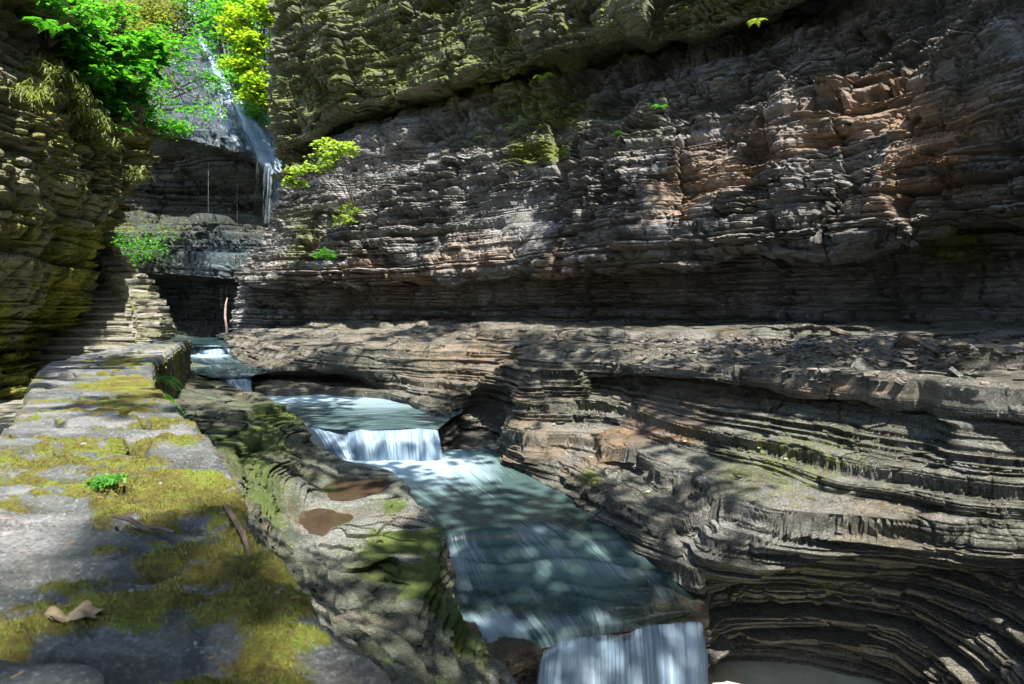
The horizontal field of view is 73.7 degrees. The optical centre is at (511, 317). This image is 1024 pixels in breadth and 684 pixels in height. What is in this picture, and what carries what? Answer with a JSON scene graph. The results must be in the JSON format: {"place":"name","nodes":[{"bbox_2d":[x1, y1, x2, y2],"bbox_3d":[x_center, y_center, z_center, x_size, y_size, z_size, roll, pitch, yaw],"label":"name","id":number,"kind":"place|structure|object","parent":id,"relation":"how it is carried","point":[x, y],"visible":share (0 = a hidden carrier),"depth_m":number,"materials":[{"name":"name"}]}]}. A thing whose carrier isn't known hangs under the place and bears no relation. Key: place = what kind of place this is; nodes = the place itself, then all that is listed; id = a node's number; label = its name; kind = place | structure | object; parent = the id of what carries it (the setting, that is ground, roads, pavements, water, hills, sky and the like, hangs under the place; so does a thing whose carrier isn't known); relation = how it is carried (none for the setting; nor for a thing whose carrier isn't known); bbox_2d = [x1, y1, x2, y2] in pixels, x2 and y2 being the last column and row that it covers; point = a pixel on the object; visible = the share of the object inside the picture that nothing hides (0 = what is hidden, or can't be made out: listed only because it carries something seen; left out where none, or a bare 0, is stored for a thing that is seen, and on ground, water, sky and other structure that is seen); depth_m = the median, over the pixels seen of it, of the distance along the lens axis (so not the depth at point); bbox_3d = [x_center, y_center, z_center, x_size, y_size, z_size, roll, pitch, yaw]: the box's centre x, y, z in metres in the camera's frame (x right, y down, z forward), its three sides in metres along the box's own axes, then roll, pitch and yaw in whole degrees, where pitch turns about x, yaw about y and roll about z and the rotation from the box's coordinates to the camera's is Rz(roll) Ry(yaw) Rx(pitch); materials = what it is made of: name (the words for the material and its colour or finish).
{"place":"outdoors","nodes":[
{"label":"outdoors","id":0,"kind":"place"},
{"bbox_2d":[0,399,22,434],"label":"path","id":1,"kind":"structure","parent":0,"point":[9,409],"depth_m":11.02,"materials":[{"name":"stone"}]},
{"bbox_2d":[30,267,136,378],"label":"stone staircase","id":2,"kind":"structure","parent":1,"relation":"on","point":[106,326],"depth_m":16.71,"materials":[{"name":"stone"}]},
{"bbox_2d":[95,246,175,341],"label":"stepped wall","id":3,"kind":"structure","parent":2,"relation":"attached to","point":[132,289],"depth_m":17.25,"materials":[{"name":"stone"}]},
{"bbox_2d":[0,339,391,683],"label":"stone wall","id":4,"kind":"structure","parent":1,"relation":"on","point":[169,652],"depth_m":1.40,"materials":[{"name":"stone"}]},
{"bbox_2d":[44,600,102,621],"bbox_3d":[-0.711,0.478,1.107,0.095,0.022,0.064,0,0,0],"label":"fallen leaf","id":5,"kind":"object","parent":4,"relation":"on","point":[86,608],"visible":1,"depth_m":1.10,"materials":[{"name":"beige plant"}]},
{"bbox_2d":[83,473,129,490],"bbox_3d":[-1.168,0.471,1.979,0.125,0.014,0.190,0,0,-36],"label":"small leafy plant","id":6,"kind":"object","parent":4,"relation":"on","point":[104,480],"visible":1,"depth_m":1.97,"materials":[{"name":"green plant"}]},
{"bbox_2d":[0,376,278,644],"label":"gravel","id":7,"kind":"structure","parent":4,"relation":"on","point":[195,642],"depth_m":1.47,"materials":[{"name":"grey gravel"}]},
{"bbox_2d":[112,514,175,532],"bbox_3d":[-0.848,0.463,1.538,0.246,0.017,0.039,0,0,32],"label":"twig","id":8,"kind":"object","parent":4,"relation":"on","point":[136,523],"visible":1,"depth_m":1.51,"materials":[{"name":"brown wood"}]},
{"bbox_2d":[0,375,301,683],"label":"litter","id":9,"kind":"object","parent":4,"relation":"on","point":[116,494],"visible":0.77,"depth_m":1.48,"materials":[{"name":"brown plant"}]},
{"bbox_2d":[0,410,327,683],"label":"moss","id":10,"kind":"object","parent":4,"relation":"on","point":[277,677],"visible":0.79,"depth_m":1.25,"materials":[{"name":"green plant"}]},
{"bbox_2d":[164,393,177,404],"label":"fern","id":11,"kind":"object","parent":4,"relation":"attached to","point":[167,395],"visible":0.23,"depth_m":6.43,"materials":[{"name":"green plant"}]},
{"bbox_2d":[156,376,187,397],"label":"fern","id":12,"kind":"object","parent":4,"relation":"attached to","point":[169,377],"visible":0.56,"depth_m":7.58,"materials":[{"name":"green plant"}]},
{"bbox_2d":[224,504,251,558],"bbox_3d":[-0.610,0.474,1.524,0.013,0.033,0.355,0,0,-30],"label":"twig","id":13,"kind":"object","parent":4,"relation":"on","point":[241,530],"visible":0.88,"depth_m":1.49,"materials":[{"name":"brown wood"}]},
{"bbox_2d":[0,0,161,400],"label":"cliff","id":14,"kind":"structure","parent":0,"point":[64,194],"depth_m":14.63,"materials":[{"name":"stone"}]},
{"bbox_2d":[16,16,62,30],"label":"fern","id":15,"kind":"object","parent":14,"relation":"attached to","point":[44,24],"visible":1,"depth_m":12.90,"materials":[{"name":"green plant"}]},
{"bbox_2d":[38,19,76,37],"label":"fern","id":16,"kind":"object","parent":14,"relation":"attached to","point":[54,28],"visible":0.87,"depth_m":13.30,"materials":[{"name":"green plant"}]},
{"bbox_2d":[14,0,141,55],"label":"shrub","id":17,"kind":"object","parent":14,"relation":"on","point":[99,10],"visible":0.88,"depth_m":15.41,"materials":[{"name":"green plant"}]},
{"bbox_2d":[3,49,154,183],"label":"grass","id":18,"kind":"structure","parent":14,"relation":"on","point":[35,92],"depth_m":15.25,"materials":[{"name":"green plant"}]},
{"bbox_2d":[42,29,171,125],"bbox_3d":[-10.434,-6.434,17.639,2.388,2.980,4.607,0,0,0],"label":"shrub","id":19,"kind":"object","parent":14,"relation":"on","point":[105,77],"visible":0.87,"depth_m":17.43,"materials":[{"name":"green plant"}]},
{"bbox_2d":[105,124,134,137],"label":"fern","id":20,"kind":"object","parent":14,"relation":"attached to","point":[120,129],"visible":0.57,"depth_m":17.34,"materials":[{"name":"green plant"}]},
{"bbox_2d":[105,0,283,337],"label":"waterfall cliff","id":21,"kind":"structure","parent":0,"point":[220,207],"depth_m":39.23,"materials":[{"name":"grey stone"}]},
{"bbox_2d":[110,220,183,267],"bbox_3d":[-19.951,-3.880,35.793,6.197,2.993,3.487,0,0,0],"label":"ground cover","id":22,"kind":"object","parent":21,"relation":"on","point":[136,243],"visible":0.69,"depth_m":35.20,"materials":[{"name":"green plant"}]},
{"bbox_2d":[100,0,212,53],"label":"tree","id":23,"kind":"object","parent":21,"relation":"on","point":[147,7],"visible":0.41,"depth_m":42.27,"materials":[{"name":"green leaf"},{"name":"bark"}]},
{"bbox_2d":[134,71,194,142],"bbox_3d":[-11.027,-6.437,20.959,2.128,2.464,2.693,0,0,0],"label":"shrub","id":24,"kind":"object","parent":21,"relation":"on","point":[163,129],"visible":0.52,"depth_m":21.10,"materials":[{"name":"green plant"}]},
{"bbox_2d":[142,19,240,127],"bbox_3d":[-14.671,-10.949,30.767,4.261,4.760,4.040,0,0,0],"label":"tree","id":25,"kind":"object","parent":21,"relation":"on","point":[177,53],"visible":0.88,"depth_m":30.23,"materials":[{"name":"green plant"}]},
{"bbox_2d":[163,67,217,109],"bbox_3d":[-13.977,-10.044,29.473,2.138,1.812,1.071,0,0,0],"label":"branch","id":26,"kind":"object","parent":25,"relation":"attached to","point":[172,80],"visible":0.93,"depth_m":29.36,"materials":[{"name":"brown plant"}]},
{"bbox_2d":[172,0,274,127],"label":"tree","id":27,"kind":"object","parent":21,"relation":"on","point":[209,16],"visible":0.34,"depth_m":41.35,"materials":[{"name":"green plant"}]},
{"bbox_2d":[188,3,283,289],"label":"tall waterfall","id":28,"kind":"structure","parent":21,"relation":"on","point":[269,161],"depth_m":39.04,"materials":[{"name":"liquid"}]},
{"bbox_2d":[208,0,275,117],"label":"maple tree","id":29,"kind":"object","parent":21,"relation":"on","point":[246,39],"visible":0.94,"depth_m":36.50,"materials":[{"name":"yellow plant"}]},
{"bbox_2d":[171,337,235,346],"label":"water","id":30,"kind":"structure","parent":0,"point":[203,341],"depth_m":27.89,"materials":[{"name":"liquid"}]},
{"bbox_2d":[224,298,227,331],"bbox_3d":[-13.637,-0.002,32.565,0.194,1.976,1.380,0,0,-24],"label":"log","id":31,"kind":"object","parent":30,"relation":"in","point":[225,317],"visible":0.77,"depth_m":32.57,"materials":[{"name":"brown wood"}]},
{"bbox_2d":[190,354,271,377],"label":"water","id":32,"kind":"structure","parent":0,"point":[226,366],"depth_m":17.33,"materials":[{"name":"liquid"}]},
{"bbox_2d":[192,345,228,354],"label":"waterfall","id":33,"kind":"structure","parent":32,"relation":"on","point":[210,350],"depth_m":23.83,"materials":[{"name":"liquid"}]},
{"bbox_2d":[217,373,251,391],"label":"waterfall","id":34,"kind":"structure","parent":0,"point":[244,383],"depth_m":15.13,"materials":[{"name":"liquid"}]},
{"bbox_2d":[170,360,516,683],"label":"creek bank","id":35,"kind":"structure","parent":0,"point":[376,575],"depth_m":5.76,"materials":[{"name":"grey stone"}]},
{"bbox_2d":[298,508,352,535],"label":"puddle","id":36,"kind":"object","parent":35,"relation":"on","point":[320,521],"visible":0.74,"depth_m":6.88,"materials":[{"name":"liquid"}]},
{"bbox_2d":[323,478,391,500],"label":"puddle","id":37,"kind":"object","parent":35,"relation":"on","point":[345,489],"visible":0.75,"depth_m":8.19,"materials":[{"name":"liquid"}]},
{"bbox_2d":[305,425,404,448],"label":"ground","id":38,"kind":"structure","parent":0,"point":[315,439],"depth_m":26.59,"materials":[{"name":"grey stone"}]},
{"bbox_2d":[268,394,462,429],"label":"water","id":39,"kind":"structure","parent":0,"point":[325,411],"depth_m":12.49,"materials":[{"name":"teal liquid"}]},
{"bbox_2d":[324,449,670,648],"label":"water","id":40,"kind":"structure","parent":0,"point":[509,540],"depth_m":6.91,"materials":[{"name":"teal liquid"}]},
{"bbox_2d":[309,427,361,460],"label":"waterfall","id":41,"kind":"structure","parent":40,"relation":"on","point":[331,439],"depth_m":10.86,"materials":[{"name":"liquid"}]},
{"bbox_2d":[348,428,442,461],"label":"waterfall","id":42,"kind":"structure","parent":40,"relation":"on","point":[419,444],"depth_m":10.61,"materials":[{"name":"liquid"}]},
{"bbox_2d":[537,622,707,683],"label":"waterfall","id":43,"kind":"structure","parent":40,"relation":"in","point":[674,653],"depth_m":5.95,"materials":[{"name":"liquid"}]},
{"bbox_2d":[459,517,708,683],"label":"creek bed","id":44,"kind":"object","parent":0,"point":[657,601],"visible":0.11,"depth_m":6.33,"materials":[{"name":"grey stone"}]},
{"bbox_2d":[216,318,1023,597],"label":"rock ledge","id":45,"kind":"object","parent":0,"point":[928,466],"visible":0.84,"depth_m":7.86,"materials":[{"name":"grey stone"}]},
{"bbox_2d":[588,335,1023,402],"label":"rubble","id":46,"kind":"object","parent":45,"relation":"on","point":[836,346],"visible":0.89,"depth_m":9.21,"materials":[{"name":"grey stone"}]},
{"bbox_2d":[727,347,744,356],"bbox_3d":[3.275,0.513,9.908,0.266,0.068,0.212,23,22,-14],"label":"rock slab","id":47,"kind":"object","parent":46,"relation":"on","point":[734,352],"visible":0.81,"depth_m":9.86,"materials":[{"name":"grey stone"}]},
{"bbox_2d":[753,352,769,364],"bbox_3d":[3.375,0.576,9.226,0.247,0.073,0.329,37,19,12],"label":"rock slab","id":48,"kind":"object","parent":46,"relation":"on","point":[758,357],"visible":0.72,"depth_m":9.16,"materials":[{"name":"grey stone"}]},
{"bbox_2d":[920,340,942,354],"bbox_3d":[5.022,0.374,8.146,0.301,0.065,0.202,28,9,-37],"label":"rock slab","id":49,"kind":"object","parent":46,"relation":"on","point":[931,347],"visible":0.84,"depth_m":8.06,"materials":[{"name":"grey stone"}]},
{"bbox_2d":[830,326,851,336],"bbox_3d":[4.881,0.233,10.142,0.330,0.076,0.228,24,-11,33],"label":"rock slab","id":50,"kind":"object","parent":45,"relation":"on","point":[834,331],"visible":0.73,"depth_m":10.08,"materials":[{"name":"beige stone"}]},
{"bbox_2d":[851,358,869,370],"bbox_3d":[4.207,0.582,8.248,0.217,0.171,0.052,-32,-25,-31],"label":"rock slab","id":51,"kind":"object","parent":45,"relation":"on","point":[858,364],"visible":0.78,"depth_m":8.23,"materials":[{"name":"grey stone"}]},
{"bbox_2d":[892,332,921,346],"bbox_3d":[4.854,0.288,8.394,0.234,0.078,0.332,21,-20,12],"label":"rock slab","id":52,"kind":"object","parent":45,"relation":"on","point":[905,338],"visible":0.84,"depth_m":8.30,"materials":[{"name":"stone"}]},
{"bbox_2d":[948,366,962,377],"bbox_3d":[4.338,0.532,6.676,0.144,0.047,0.200,48,16,27],"label":"rock slab","id":53,"kind":"object","parent":45,"relation":"on","point":[955,372],"visible":0.84,"depth_m":6.61,"materials":[{"name":"grey stone"}]},
{"bbox_2d":[946,342,971,351],"bbox_3d":[5.221,0.337,7.984,0.170,0.061,0.240,36,-24,-33],"label":"rock slab","id":54,"kind":"object","parent":45,"relation":"on","point":[961,345],"visible":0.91,"depth_m":7.93,"materials":[{"name":"grey stone"}]},
{"bbox_2d":[229,0,1023,330],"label":"gorge cliff","id":55,"kind":"structure","parent":0,"point":[819,162],"depth_m":18.87,"materials":[{"name":"grey stone"}]},
{"bbox_2d":[281,137,359,212],"bbox_3d":[-7.475,-5.604,26.694,3.421,2.931,1.712,0,0,0],"label":"sapling","id":56,"kind":"object","parent":55,"relation":"on","point":[334,155],"visible":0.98,"depth_m":26.72,"materials":[{"name":"green plant"}]},
{"bbox_2d":[313,247,338,260],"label":"shrub","id":57,"kind":"object","parent":55,"relation":"on","point":[328,254],"visible":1,"depth_m":26.52,"materials":[{"name":"green plant"}]},
{"bbox_2d":[332,202,360,228],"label":"shrub","id":58,"kind":"object","parent":55,"relation":"on","point":[347,215],"visible":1,"depth_m":26.34,"materials":[{"name":"green plant"}]},
{"bbox_2d":[535,72,553,82],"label":"plant","id":59,"kind":"object","parent":55,"relation":"on","point":[545,75],"visible":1,"depth_m":22.40,"materials":[{"name":"green plant"}]},
{"bbox_2d":[601,131,625,137],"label":"plant","id":60,"kind":"object","parent":55,"relation":"on","point":[616,132],"visible":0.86,"depth_m":19.21,"materials":[{"name":"green plant"}]},
{"bbox_2d":[652,104,668,109],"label":"plant","id":61,"kind":"object","parent":55,"relation":"on","point":[657,105],"visible":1,"depth_m":18.09,"materials":[{"name":"green plant"}]},
{"bbox_2d":[747,18,767,25],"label":"plant","id":62,"kind":"object","parent":55,"relation":"on","point":[754,21],"visible":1,"depth_m":14.36,"materials":[{"name":"green plant"}]},
{"bbox_2d":[708,660,884,683],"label":"water","id":63,"kind":"structure","parent":0,"point":[742,672],"depth_m":6.95,"materials":[{"name":"grey liquid"}]},
{"bbox_2d":[704,555,1023,683],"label":"undercut rock","id":64,"kind":"object","parent":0,"point":[889,619],"visible":0.66,"depth_m":6.51,"materials":[{"name":"grey stone"}]}
]}

